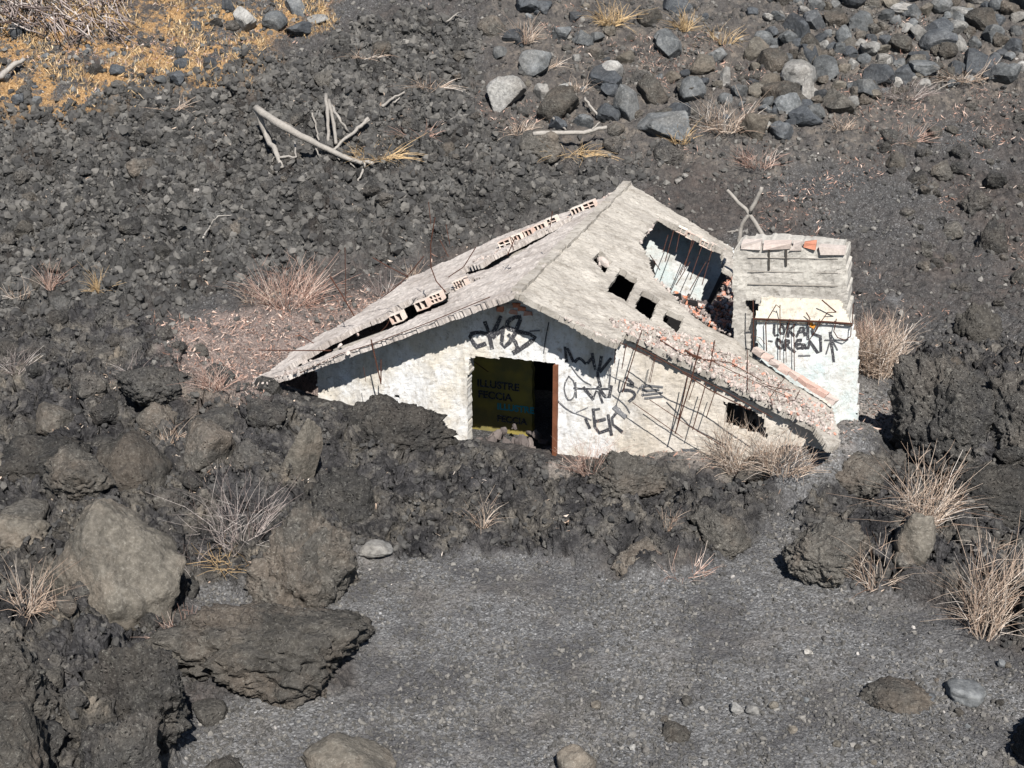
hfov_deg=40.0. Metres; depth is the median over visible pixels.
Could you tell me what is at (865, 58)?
rock
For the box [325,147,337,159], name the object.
clinker block
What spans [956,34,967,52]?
rock
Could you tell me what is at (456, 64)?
clinker block
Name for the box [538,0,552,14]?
rock
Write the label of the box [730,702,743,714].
rock
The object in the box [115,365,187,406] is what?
lava boulder
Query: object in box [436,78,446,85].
clinker block
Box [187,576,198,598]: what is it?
lava block
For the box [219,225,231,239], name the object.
clinker block
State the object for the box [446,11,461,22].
dead branch
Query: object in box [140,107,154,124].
clinker block
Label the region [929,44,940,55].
rock
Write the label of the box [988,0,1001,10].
rock
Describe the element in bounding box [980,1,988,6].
rock
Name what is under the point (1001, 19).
rock
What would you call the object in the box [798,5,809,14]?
rock
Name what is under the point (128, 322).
lava block
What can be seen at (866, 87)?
boulder
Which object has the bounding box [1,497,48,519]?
lava block
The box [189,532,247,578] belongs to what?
straw tuft
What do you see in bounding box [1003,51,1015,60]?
rock
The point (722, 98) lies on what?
rock
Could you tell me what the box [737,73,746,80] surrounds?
rock
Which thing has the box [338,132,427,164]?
straw tuft
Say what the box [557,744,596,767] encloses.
boulder
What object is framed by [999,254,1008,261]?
lava lump
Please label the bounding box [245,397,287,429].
lava block
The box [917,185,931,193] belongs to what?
lava lump
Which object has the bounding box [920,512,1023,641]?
straw tuft
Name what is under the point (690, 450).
rock
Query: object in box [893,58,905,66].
rock
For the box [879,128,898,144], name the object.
lava lump
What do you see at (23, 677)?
lava boulder
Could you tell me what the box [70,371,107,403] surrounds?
lava block
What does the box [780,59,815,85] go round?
rock
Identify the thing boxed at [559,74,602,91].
straw tuft
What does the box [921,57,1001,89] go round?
straw tuft
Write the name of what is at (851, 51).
rock
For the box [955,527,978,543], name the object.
lava block
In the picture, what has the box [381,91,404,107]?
dead branch
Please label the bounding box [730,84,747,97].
rock
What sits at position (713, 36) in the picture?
straw tuft
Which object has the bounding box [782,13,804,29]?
rock
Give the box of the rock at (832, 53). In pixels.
[828,50,835,56]
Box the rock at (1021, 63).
[1017,61,1023,71]
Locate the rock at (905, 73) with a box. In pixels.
[894,64,915,84]
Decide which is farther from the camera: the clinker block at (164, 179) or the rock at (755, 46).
the rock at (755, 46)
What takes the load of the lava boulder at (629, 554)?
on the ground at (350, 672)
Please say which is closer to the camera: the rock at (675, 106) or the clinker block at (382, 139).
the clinker block at (382, 139)
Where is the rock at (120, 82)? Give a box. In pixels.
[113,80,125,84]
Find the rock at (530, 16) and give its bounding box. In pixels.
[525,13,532,18]
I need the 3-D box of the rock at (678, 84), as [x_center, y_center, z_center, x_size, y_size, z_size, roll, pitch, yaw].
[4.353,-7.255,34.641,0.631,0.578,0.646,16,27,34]
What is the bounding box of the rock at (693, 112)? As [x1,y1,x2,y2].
[691,106,697,114]
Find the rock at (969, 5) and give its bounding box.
[966,3,974,8]
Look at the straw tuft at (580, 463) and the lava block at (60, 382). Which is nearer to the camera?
the straw tuft at (580, 463)
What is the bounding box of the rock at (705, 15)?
[701,13,708,19]
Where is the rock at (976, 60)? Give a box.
[963,48,994,75]
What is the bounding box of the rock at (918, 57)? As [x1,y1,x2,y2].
[905,54,925,63]
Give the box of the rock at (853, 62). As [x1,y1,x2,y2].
[848,58,858,69]
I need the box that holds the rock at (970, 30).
[963,26,975,35]
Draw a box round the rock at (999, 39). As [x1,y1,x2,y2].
[992,32,1008,46]
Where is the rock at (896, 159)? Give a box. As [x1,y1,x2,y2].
[886,150,905,167]
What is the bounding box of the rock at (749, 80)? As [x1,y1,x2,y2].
[748,78,758,84]
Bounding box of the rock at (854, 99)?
[848,95,859,105]
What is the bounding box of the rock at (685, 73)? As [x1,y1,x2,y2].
[680,69,689,77]
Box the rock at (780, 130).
[767,121,793,139]
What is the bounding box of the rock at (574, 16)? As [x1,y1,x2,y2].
[569,12,581,22]
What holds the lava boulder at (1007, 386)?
on the ground at (350, 672)
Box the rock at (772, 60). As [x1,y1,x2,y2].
[757,47,788,72]
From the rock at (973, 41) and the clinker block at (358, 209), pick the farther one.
the rock at (973, 41)
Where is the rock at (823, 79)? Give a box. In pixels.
[816,75,828,83]
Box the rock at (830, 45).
[826,41,835,49]
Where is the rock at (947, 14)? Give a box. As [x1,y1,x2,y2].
[943,11,951,18]
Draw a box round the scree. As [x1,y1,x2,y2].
[0,0,1023,381]
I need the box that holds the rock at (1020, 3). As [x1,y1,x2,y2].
[1008,0,1023,9]
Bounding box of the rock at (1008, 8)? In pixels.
[999,0,1019,14]
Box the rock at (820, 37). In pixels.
[815,33,827,42]
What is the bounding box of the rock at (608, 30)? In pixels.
[602,24,615,36]
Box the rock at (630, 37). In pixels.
[627,35,634,41]
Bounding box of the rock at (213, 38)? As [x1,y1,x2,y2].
[208,36,217,41]
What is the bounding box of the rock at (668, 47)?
[655,33,681,58]
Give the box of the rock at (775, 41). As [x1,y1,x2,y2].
[770,38,779,45]
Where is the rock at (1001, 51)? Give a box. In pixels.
[996,49,1006,55]
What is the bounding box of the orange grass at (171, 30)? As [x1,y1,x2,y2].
[0,0,339,124]
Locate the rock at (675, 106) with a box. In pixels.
[668,102,690,116]
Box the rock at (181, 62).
[173,58,188,68]
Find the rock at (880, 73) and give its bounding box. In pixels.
[863,64,894,86]
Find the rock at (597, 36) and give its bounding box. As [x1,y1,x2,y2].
[591,32,604,41]
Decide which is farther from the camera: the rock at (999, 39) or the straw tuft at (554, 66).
the rock at (999, 39)
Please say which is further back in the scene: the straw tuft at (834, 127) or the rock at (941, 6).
the rock at (941, 6)
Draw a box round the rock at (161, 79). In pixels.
[153,75,166,83]
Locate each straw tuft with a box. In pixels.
[0,341,41,375]
[0,555,86,622]
[1,274,34,299]
[17,257,77,290]
[36,580,78,611]
[80,266,119,293]
[109,349,145,380]
[141,414,191,444]
[143,93,193,112]
[145,602,197,638]
[177,360,245,391]
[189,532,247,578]
[209,248,359,311]
[233,282,283,308]
[334,46,399,60]
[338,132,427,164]
[357,264,407,297]
[385,120,443,140]
[385,251,425,279]
[388,71,466,92]
[497,13,546,43]
[497,116,543,138]
[535,138,620,164]
[548,58,572,68]
[551,421,623,476]
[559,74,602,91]
[577,0,657,32]
[652,544,723,582]
[657,118,701,144]
[658,2,702,31]
[672,90,773,136]
[672,407,804,480]
[697,22,745,46]
[716,142,790,169]
[736,423,832,486]
[827,113,859,132]
[828,432,1002,531]
[835,528,917,597]
[855,313,886,340]
[873,123,938,145]
[876,79,942,99]
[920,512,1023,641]
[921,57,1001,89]
[956,531,1017,550]
[986,545,1023,612]
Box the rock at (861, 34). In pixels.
[856,30,865,39]
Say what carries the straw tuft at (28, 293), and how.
on the ground at (350, 672)
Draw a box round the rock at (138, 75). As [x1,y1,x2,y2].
[136,73,144,78]
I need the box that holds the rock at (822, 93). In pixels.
[814,89,826,97]
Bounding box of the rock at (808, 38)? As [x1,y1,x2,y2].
[800,33,819,46]
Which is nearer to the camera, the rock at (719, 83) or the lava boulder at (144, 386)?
the lava boulder at (144, 386)
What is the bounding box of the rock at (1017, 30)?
[1009,25,1022,35]
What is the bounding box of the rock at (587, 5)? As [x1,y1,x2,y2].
[582,3,590,8]
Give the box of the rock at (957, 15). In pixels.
[952,8,972,21]
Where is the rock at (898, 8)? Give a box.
[889,2,911,14]
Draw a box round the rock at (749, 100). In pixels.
[746,96,752,104]
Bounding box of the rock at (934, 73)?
[928,72,936,78]
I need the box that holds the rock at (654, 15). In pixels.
[638,7,662,26]
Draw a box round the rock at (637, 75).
[630,69,651,83]
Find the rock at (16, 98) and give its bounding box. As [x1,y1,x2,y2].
[11,93,23,104]
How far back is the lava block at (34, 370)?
24.30 m
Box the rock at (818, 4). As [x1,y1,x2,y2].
[808,0,825,10]
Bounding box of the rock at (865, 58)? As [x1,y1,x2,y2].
[856,53,870,63]
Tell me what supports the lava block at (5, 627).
on the ground at (350, 672)
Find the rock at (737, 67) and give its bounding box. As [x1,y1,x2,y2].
[734,64,742,70]
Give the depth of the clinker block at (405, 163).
32.55 m
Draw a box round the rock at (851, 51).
[843,45,857,57]
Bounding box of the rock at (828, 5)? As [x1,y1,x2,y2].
[824,1,831,9]
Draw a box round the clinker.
[0,4,654,329]
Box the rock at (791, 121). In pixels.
[784,117,795,124]
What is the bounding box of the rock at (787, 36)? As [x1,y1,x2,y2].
[779,30,797,43]
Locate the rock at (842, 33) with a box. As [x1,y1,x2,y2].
[835,24,851,42]
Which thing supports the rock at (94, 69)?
on the ground at (350, 672)
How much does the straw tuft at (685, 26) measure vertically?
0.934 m
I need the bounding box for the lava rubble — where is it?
[0,302,1023,767]
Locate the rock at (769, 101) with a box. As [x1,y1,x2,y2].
[760,96,773,106]
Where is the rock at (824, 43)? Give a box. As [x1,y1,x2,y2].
[819,40,828,49]
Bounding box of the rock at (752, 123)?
[739,112,769,141]
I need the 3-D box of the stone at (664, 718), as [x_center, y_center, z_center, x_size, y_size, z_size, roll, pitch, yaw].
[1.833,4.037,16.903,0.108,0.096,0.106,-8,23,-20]
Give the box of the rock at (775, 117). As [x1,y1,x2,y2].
[767,113,778,122]
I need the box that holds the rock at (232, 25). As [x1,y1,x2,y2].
[225,20,239,30]
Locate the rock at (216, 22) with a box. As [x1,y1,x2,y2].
[209,18,222,26]
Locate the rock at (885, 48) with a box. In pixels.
[877,44,890,53]
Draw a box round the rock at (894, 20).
[889,15,901,24]
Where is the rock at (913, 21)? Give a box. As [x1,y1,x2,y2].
[908,18,917,25]
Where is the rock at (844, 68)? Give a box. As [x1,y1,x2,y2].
[838,64,850,73]
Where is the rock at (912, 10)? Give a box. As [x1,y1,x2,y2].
[900,3,921,19]
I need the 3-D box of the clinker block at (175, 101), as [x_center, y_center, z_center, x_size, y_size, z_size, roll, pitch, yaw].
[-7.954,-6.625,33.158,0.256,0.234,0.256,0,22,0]
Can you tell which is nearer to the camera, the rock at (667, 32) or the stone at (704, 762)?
the stone at (704, 762)
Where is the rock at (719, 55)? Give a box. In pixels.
[708,47,726,63]
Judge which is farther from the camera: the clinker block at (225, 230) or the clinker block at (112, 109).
the clinker block at (112, 109)
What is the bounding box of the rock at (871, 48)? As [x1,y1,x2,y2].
[860,41,879,55]
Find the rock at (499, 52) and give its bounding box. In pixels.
[493,46,506,58]
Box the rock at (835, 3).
[830,0,840,8]
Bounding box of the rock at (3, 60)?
[0,57,7,64]
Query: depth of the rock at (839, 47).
35.76 m
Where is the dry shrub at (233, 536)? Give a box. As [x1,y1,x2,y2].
[152,457,303,556]
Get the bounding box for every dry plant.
[178,526,217,576]
[462,487,512,528]
[658,506,687,531]
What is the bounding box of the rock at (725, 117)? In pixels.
[722,114,729,119]
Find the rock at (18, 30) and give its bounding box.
[9,23,25,36]
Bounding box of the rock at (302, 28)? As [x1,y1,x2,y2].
[284,21,310,35]
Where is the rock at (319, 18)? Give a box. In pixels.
[307,14,329,24]
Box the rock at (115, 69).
[109,64,125,75]
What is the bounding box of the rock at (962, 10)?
[949,6,968,14]
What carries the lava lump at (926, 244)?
on the ground at (350, 672)
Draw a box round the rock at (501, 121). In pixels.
[497,118,504,123]
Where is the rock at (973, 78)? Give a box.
[963,75,975,83]
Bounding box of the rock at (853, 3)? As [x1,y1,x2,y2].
[842,0,865,7]
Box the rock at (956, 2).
[952,0,960,6]
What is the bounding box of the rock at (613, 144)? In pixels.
[603,136,623,154]
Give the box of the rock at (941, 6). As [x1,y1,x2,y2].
[930,0,952,13]
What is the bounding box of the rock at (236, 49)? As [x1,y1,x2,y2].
[232,47,240,53]
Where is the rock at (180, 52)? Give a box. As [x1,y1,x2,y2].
[175,46,188,58]
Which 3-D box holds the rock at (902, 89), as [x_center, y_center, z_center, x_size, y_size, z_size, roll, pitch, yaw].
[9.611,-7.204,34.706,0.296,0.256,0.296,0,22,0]
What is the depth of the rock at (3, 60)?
35.11 m
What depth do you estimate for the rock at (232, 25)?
36.36 m
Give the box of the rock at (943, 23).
[925,17,953,31]
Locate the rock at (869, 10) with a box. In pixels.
[863,8,872,15]
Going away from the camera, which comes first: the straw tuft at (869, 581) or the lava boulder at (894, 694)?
the lava boulder at (894, 694)
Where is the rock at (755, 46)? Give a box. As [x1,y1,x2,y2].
[743,36,768,60]
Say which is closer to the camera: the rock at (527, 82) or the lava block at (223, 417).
the lava block at (223, 417)
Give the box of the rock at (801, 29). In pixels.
[793,20,810,37]
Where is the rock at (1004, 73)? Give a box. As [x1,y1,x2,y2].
[987,62,1021,83]
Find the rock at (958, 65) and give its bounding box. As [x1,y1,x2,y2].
[948,60,965,75]
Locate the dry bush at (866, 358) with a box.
[853,302,934,383]
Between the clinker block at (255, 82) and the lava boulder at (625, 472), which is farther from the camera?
the clinker block at (255, 82)
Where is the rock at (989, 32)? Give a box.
[982,24,1004,43]
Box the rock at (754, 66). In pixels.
[750,62,759,70]
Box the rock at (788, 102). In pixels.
[773,92,801,113]
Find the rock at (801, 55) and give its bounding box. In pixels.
[797,44,821,64]
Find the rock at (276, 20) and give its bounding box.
[262,10,287,30]
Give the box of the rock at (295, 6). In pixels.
[284,0,304,16]
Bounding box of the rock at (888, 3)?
[880,0,899,7]
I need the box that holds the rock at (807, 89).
[801,73,813,98]
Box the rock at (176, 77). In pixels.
[169,70,184,85]
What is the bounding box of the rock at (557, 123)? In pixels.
[548,116,567,129]
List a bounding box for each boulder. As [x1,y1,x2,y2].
[0,434,91,482]
[0,513,51,553]
[0,630,63,717]
[0,700,59,767]
[41,443,115,503]
[50,498,186,630]
[77,710,162,767]
[83,640,191,755]
[96,430,171,493]
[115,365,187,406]
[143,601,375,709]
[177,573,189,601]
[183,416,235,471]
[192,698,227,726]
[204,754,242,767]
[243,500,360,608]
[301,732,396,767]
[308,465,376,525]
[337,393,458,452]
[358,539,393,557]
[486,75,526,111]
[519,129,561,163]
[536,85,579,122]
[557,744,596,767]
[583,450,667,499]
[587,64,621,90]
[611,536,662,577]
[635,110,690,141]
[636,73,668,104]
[661,720,690,742]
[688,504,751,558]
[735,450,775,482]
[761,80,807,101]
[781,516,875,588]
[788,103,822,126]
[835,451,890,498]
[852,79,880,96]
[857,675,934,714]
[887,349,996,475]
[893,512,935,565]
[907,60,939,76]
[919,29,957,50]
[932,462,1023,528]
[944,678,986,707]
[953,302,1003,342]
[957,189,992,215]
[974,215,1007,254]
[988,367,1023,466]
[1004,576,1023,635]
[1010,724,1023,761]
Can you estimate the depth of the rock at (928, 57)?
35.53 m
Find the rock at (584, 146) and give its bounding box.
[578,145,587,150]
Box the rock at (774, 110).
[770,104,778,113]
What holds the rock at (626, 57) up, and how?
on the ground at (350, 672)
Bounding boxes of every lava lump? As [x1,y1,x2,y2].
[876,141,891,153]
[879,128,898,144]
[887,166,895,173]
[900,207,915,217]
[904,137,917,148]
[907,169,927,185]
[915,149,925,156]
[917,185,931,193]
[917,260,930,271]
[918,224,924,230]
[920,241,932,249]
[922,249,932,258]
[924,137,933,144]
[924,148,932,156]
[927,126,941,138]
[928,181,938,191]
[930,160,952,180]
[930,258,944,268]
[933,190,941,197]
[936,217,946,222]
[943,221,963,239]
[944,253,955,262]
[946,125,958,134]
[949,143,971,160]
[949,283,956,289]
[951,162,968,176]
[952,268,960,273]
[955,282,971,291]
[966,103,977,110]
[973,119,980,125]
[977,138,992,148]
[983,171,1007,188]
[986,158,994,164]
[993,298,1004,306]
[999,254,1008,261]
[1010,268,1023,283]
[1012,112,1023,122]
[1017,193,1023,199]
[1018,184,1023,190]
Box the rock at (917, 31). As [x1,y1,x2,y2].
[910,24,926,41]
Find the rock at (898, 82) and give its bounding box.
[893,77,902,86]
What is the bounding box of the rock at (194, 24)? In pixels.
[190,20,201,29]
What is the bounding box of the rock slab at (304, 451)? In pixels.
[283,418,322,478]
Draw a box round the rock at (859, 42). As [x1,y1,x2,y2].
[855,38,866,46]
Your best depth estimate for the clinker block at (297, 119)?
33.23 m
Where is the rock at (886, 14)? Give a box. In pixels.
[878,9,894,20]
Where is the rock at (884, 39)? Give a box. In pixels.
[879,34,891,44]
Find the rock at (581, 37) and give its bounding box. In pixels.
[571,30,593,45]
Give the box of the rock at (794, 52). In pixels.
[789,49,798,58]
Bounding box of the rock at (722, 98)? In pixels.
[717,92,732,104]
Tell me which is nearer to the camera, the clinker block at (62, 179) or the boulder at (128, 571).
the boulder at (128, 571)
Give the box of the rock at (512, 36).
[502,28,523,47]
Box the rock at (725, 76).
[720,66,730,85]
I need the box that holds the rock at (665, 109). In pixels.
[655,108,671,112]
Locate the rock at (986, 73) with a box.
[979,67,992,78]
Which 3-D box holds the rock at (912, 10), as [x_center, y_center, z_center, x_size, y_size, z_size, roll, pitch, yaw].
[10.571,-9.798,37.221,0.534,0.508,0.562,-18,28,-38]
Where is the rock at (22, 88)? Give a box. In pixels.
[15,85,31,93]
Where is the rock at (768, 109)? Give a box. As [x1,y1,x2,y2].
[758,104,771,112]
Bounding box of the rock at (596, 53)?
[585,47,604,59]
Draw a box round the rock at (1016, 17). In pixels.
[1010,11,1023,23]
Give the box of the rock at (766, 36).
[754,30,772,44]
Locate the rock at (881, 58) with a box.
[875,53,892,63]
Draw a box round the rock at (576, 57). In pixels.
[571,54,580,62]
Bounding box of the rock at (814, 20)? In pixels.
[802,10,825,29]
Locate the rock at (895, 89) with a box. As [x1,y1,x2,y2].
[891,87,897,93]
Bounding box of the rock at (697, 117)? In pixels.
[689,115,710,127]
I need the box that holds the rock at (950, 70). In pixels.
[939,66,954,80]
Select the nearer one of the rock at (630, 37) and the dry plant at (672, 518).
the dry plant at (672, 518)
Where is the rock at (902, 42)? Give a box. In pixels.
[889,33,912,52]
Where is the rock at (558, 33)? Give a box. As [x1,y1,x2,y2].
[551,26,571,39]
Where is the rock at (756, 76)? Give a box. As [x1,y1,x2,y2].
[744,73,759,79]
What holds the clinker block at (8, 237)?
on the ground at (350, 672)
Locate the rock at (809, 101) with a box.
[802,99,813,104]
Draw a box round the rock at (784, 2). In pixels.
[776,0,792,5]
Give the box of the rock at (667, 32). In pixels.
[654,28,681,44]
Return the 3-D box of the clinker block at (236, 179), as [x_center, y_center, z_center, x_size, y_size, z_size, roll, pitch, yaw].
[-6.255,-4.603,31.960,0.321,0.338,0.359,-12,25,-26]
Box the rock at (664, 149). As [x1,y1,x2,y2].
[653,138,684,165]
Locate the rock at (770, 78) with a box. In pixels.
[759,73,780,84]
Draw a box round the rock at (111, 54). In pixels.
[106,51,117,58]
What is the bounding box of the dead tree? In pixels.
[253,93,374,180]
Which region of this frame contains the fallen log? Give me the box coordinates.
[0,57,25,79]
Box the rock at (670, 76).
[664,70,680,83]
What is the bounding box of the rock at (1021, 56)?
[1018,53,1023,60]
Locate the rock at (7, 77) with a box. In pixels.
[0,73,10,81]
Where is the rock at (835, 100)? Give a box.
[822,87,856,113]
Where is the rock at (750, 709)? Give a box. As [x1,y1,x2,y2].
[745,704,759,714]
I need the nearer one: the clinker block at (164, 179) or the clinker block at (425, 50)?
the clinker block at (164, 179)
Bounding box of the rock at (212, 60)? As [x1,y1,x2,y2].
[204,56,217,65]
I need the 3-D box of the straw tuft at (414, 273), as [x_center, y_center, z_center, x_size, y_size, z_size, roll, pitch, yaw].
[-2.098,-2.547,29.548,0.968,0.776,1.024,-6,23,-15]
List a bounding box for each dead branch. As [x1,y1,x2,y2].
[202,215,230,238]
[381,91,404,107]
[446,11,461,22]
[532,122,606,135]
[584,97,596,114]
[726,186,763,244]
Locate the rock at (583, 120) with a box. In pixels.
[573,114,593,127]
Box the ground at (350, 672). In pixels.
[0,0,1023,767]
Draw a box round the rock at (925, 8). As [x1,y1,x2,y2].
[919,2,932,16]
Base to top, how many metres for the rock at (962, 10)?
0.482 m
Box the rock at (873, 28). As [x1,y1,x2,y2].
[868,23,881,33]
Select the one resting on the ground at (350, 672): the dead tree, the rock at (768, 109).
the rock at (768, 109)
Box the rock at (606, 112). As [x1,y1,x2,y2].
[595,103,620,122]
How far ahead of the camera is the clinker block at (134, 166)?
31.22 m
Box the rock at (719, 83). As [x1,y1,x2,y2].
[712,80,722,87]
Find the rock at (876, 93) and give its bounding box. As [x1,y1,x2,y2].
[869,89,881,98]
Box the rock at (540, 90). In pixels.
[533,83,548,100]
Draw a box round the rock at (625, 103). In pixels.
[613,84,638,121]
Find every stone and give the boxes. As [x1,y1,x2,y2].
[591,700,600,709]
[627,744,635,749]
[628,731,635,737]
[641,746,649,752]
[660,715,667,721]
[681,695,692,706]
[702,760,707,765]
[768,701,778,708]
[788,725,797,733]
[803,648,812,654]
[803,697,809,703]
[832,740,840,746]
[853,744,861,749]
[954,707,964,716]
[996,699,1004,705]
[997,659,1005,667]
[1005,662,1011,667]
[1007,759,1015,766]
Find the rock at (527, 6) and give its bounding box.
[516,0,538,12]
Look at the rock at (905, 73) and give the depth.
35.00 m
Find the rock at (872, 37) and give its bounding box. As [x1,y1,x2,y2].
[865,34,877,41]
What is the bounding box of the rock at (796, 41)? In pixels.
[792,38,800,46]
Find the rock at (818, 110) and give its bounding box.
[808,103,825,118]
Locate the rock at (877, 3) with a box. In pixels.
[864,0,881,7]
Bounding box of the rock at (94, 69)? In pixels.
[89,64,102,75]
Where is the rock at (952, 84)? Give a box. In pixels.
[946,78,958,87]
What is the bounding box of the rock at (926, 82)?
[919,78,930,86]
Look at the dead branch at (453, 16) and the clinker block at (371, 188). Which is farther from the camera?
the dead branch at (453, 16)
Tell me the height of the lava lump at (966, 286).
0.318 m
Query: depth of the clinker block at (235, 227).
30.08 m
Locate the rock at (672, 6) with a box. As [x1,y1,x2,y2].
[662,0,692,14]
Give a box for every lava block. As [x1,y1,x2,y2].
[0,336,18,356]
[0,622,22,640]
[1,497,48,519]
[6,414,37,436]
[10,325,23,337]
[19,347,42,356]
[25,362,42,378]
[33,325,48,336]
[35,401,74,435]
[38,718,70,756]
[46,309,67,325]
[46,666,64,691]
[52,377,68,389]
[56,594,76,617]
[62,685,88,710]
[65,581,89,598]
[70,362,86,371]
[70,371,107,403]
[90,342,113,358]
[90,398,118,425]
[91,435,113,446]
[95,308,112,324]
[105,333,124,346]
[119,336,149,358]
[121,318,137,327]
[135,401,179,432]
[139,612,162,633]
[151,487,189,510]
[156,326,173,340]
[170,340,187,353]
[181,470,202,490]
[187,544,200,556]
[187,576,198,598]
[190,343,208,356]
[194,406,239,430]
[206,362,235,385]
[231,438,266,470]
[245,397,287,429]
[254,375,283,394]
[304,482,313,495]
[826,511,839,516]
[892,552,914,570]
[950,356,963,366]
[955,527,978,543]
[983,461,995,464]
[991,432,1000,443]
[994,446,1023,464]
[1011,534,1023,554]
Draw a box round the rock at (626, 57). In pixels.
[614,50,634,63]
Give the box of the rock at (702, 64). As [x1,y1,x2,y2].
[689,54,715,75]
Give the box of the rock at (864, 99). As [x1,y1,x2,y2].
[859,94,871,104]
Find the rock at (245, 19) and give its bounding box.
[233,6,256,31]
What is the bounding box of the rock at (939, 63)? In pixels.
[934,60,943,68]
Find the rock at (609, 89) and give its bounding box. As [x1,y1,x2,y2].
[601,83,617,97]
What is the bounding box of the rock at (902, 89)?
[897,87,907,94]
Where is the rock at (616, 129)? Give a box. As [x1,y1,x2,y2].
[607,122,624,135]
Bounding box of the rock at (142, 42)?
[137,37,149,44]
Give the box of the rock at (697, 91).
[679,76,705,101]
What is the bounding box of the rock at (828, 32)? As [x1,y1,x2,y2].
[823,29,831,37]
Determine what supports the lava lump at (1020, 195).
on the ground at (350, 672)
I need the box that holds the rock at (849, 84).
[846,82,852,88]
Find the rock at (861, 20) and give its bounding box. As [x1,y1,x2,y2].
[848,10,872,31]
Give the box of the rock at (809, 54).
[798,44,818,63]
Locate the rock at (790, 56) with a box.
[787,53,792,60]
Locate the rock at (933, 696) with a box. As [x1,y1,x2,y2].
[926,692,935,700]
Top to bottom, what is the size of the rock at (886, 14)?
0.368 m
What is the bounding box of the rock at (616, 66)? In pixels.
[602,60,623,76]
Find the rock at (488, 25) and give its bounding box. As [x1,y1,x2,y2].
[477,15,505,37]
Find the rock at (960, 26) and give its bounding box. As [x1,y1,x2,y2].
[951,20,968,34]
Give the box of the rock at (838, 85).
[831,80,846,89]
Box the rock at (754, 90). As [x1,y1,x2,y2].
[748,82,763,97]
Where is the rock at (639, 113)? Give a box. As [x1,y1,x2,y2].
[634,109,642,117]
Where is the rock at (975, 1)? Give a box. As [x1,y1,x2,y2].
[966,0,989,3]
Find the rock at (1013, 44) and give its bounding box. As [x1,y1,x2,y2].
[1002,38,1022,52]
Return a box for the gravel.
[175,306,1023,767]
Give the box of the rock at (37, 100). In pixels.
[32,96,41,106]
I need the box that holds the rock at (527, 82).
[524,79,530,86]
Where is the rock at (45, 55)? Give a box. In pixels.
[40,53,49,59]
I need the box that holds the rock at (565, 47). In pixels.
[562,44,570,50]
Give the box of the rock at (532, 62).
[518,49,551,76]
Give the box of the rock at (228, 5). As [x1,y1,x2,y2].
[222,0,234,13]
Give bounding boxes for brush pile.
[0,0,145,47]
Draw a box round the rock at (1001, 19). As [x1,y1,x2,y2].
[995,14,1005,25]
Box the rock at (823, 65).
[812,55,838,84]
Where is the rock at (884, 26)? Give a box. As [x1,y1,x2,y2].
[876,21,889,30]
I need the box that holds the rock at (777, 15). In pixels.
[771,10,785,21]
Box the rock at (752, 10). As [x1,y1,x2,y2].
[746,6,758,15]
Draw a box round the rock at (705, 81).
[701,78,708,85]
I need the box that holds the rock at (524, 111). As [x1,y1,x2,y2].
[517,106,529,116]
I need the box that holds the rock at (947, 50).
[938,42,957,58]
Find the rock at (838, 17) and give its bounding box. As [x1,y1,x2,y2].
[824,7,849,27]
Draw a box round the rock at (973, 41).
[967,36,981,48]
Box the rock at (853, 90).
[850,86,860,97]
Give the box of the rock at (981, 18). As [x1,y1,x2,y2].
[964,7,997,30]
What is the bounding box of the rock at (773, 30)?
[765,26,778,36]
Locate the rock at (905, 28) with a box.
[901,22,912,32]
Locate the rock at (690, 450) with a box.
[681,448,697,451]
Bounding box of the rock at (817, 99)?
[811,95,822,102]
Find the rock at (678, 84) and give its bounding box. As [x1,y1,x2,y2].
[676,78,693,99]
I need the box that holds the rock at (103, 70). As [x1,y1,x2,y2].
[99,68,106,73]
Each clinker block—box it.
[0,231,15,245]
[12,220,33,238]
[13,169,32,184]
[21,192,39,201]
[29,275,41,291]
[38,114,56,124]
[42,218,55,229]
[45,261,60,273]
[46,169,55,175]
[59,176,68,183]
[74,195,83,202]
[82,128,92,134]
[82,239,91,249]
[86,230,97,235]
[105,103,120,118]
[117,85,128,97]
[117,217,142,235]
[126,158,148,178]
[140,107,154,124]
[140,132,155,146]
[146,157,159,167]
[152,241,172,261]
[161,177,171,183]
[165,107,174,113]
[170,98,178,104]
[191,142,207,158]
[209,223,218,232]
[218,194,227,201]
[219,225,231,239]
[229,222,240,234]
[230,173,243,186]
[233,217,247,222]
[246,245,258,257]
[247,117,256,125]
[250,194,259,199]
[252,76,262,85]
[253,165,274,176]
[260,180,273,192]
[266,231,275,236]
[268,81,275,86]
[271,87,282,94]
[274,158,293,164]
[280,176,286,181]
[287,152,301,162]
[289,112,305,125]
[298,188,313,204]
[314,70,332,87]
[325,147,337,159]
[331,238,338,246]
[336,116,352,128]
[342,52,352,60]
[349,225,357,230]
[353,207,361,213]
[356,108,364,114]
[363,181,380,196]
[372,40,390,56]
[372,242,388,261]
[374,191,393,207]
[378,136,389,143]
[395,132,403,139]
[398,158,414,169]
[401,117,419,131]
[418,47,428,55]
[427,152,438,163]
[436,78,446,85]
[437,141,454,156]
[449,62,458,70]
[452,73,460,81]
[452,154,459,159]
[453,51,464,61]
[454,204,463,216]
[457,139,466,149]
[464,218,474,226]
[468,67,477,75]
[469,111,479,119]
[469,159,483,174]
[473,151,488,158]
[476,199,486,209]
[519,189,533,200]
[534,182,552,197]
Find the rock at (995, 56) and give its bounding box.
[989,52,1001,61]
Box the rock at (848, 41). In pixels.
[843,37,856,47]
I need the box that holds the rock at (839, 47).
[834,42,845,53]
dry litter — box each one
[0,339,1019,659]
[1,0,1023,340]
[21,52,501,289]
[156,281,890,473]
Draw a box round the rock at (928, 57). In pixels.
[905,51,930,60]
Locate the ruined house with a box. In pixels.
[253,181,859,465]
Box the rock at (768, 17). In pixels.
[762,13,772,21]
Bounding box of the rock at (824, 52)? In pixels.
[821,50,827,54]

